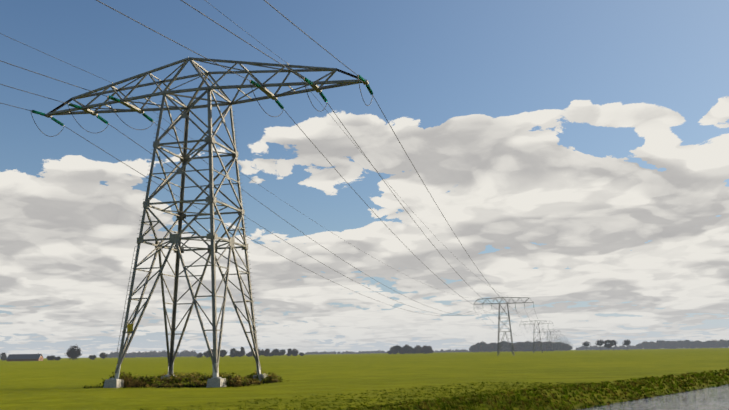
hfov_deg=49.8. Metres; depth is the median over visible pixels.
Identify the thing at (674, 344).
tree
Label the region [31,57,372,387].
tension tower
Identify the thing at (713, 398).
water
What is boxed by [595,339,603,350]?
tree
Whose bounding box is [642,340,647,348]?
tree
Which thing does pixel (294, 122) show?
conductors
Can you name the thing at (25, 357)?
farm barn
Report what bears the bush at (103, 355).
on the ground at (45, 384)
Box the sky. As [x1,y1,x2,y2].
[0,0,728,357]
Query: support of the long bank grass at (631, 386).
on the ground at (45, 384)
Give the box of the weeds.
[82,370,287,387]
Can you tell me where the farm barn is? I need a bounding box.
[6,353,43,360]
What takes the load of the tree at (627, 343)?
on the ground at (45, 384)
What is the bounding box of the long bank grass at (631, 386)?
[140,368,728,409]
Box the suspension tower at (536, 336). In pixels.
[523,320,542,352]
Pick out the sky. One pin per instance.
(576, 152)
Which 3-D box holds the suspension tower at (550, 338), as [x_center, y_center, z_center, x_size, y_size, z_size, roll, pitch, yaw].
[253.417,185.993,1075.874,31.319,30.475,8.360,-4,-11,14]
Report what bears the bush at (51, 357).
on the ground at (45, 384)
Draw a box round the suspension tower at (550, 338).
[537,329,560,350]
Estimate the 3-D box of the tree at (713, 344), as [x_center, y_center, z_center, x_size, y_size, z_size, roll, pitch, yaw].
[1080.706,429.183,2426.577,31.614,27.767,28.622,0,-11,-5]
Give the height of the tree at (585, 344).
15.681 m
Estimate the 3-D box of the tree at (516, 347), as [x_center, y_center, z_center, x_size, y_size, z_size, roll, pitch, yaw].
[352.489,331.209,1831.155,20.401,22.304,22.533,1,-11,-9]
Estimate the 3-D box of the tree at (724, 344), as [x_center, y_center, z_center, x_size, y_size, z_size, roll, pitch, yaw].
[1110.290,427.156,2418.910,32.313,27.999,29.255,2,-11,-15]
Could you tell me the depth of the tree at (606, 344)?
1174.56 m
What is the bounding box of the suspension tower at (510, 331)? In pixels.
[474,297,533,355]
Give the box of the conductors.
[0,0,568,343]
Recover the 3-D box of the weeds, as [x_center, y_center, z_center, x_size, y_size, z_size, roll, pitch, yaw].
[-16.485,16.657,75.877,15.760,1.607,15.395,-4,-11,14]
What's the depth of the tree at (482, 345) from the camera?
1842.10 m
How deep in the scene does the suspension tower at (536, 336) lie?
740.68 m
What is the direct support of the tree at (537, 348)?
on the ground at (45, 384)
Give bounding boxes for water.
[577,384,728,409]
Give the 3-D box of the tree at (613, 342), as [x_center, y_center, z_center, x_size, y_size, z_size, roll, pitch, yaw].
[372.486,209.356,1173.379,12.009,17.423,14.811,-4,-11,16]
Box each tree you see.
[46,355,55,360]
[64,344,81,359]
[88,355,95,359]
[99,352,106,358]
[220,350,226,355]
[230,348,236,354]
[240,347,244,355]
[292,349,298,355]
[394,345,400,351]
[471,344,477,351]
[478,342,486,349]
[491,342,496,349]
[501,341,508,351]
[513,343,518,351]
[534,343,539,350]
[582,341,589,350]
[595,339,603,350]
[604,339,611,347]
[610,339,616,350]
[622,339,630,350]
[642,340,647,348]
[671,341,677,348]
[709,340,717,347]
[721,339,727,347]
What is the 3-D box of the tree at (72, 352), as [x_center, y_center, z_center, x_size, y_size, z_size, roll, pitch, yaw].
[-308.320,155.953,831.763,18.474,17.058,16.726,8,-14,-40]
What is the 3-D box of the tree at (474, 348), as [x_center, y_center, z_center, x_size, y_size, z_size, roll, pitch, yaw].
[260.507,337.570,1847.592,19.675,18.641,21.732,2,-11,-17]
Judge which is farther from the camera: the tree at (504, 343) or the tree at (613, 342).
the tree at (504, 343)
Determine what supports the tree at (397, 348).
on the ground at (45, 384)
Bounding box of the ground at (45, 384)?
[0,347,728,409]
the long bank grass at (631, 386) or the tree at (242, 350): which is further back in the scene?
the tree at (242, 350)
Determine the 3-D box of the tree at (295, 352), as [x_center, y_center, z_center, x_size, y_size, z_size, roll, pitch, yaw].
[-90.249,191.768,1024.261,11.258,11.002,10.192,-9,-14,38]
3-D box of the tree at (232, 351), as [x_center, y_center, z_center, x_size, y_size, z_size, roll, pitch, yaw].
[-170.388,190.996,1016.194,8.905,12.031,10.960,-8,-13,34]
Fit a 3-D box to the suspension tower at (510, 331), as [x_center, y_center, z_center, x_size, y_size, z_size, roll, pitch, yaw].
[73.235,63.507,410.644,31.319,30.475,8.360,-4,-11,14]
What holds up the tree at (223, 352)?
on the ground at (45, 384)
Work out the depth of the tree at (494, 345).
1835.17 m

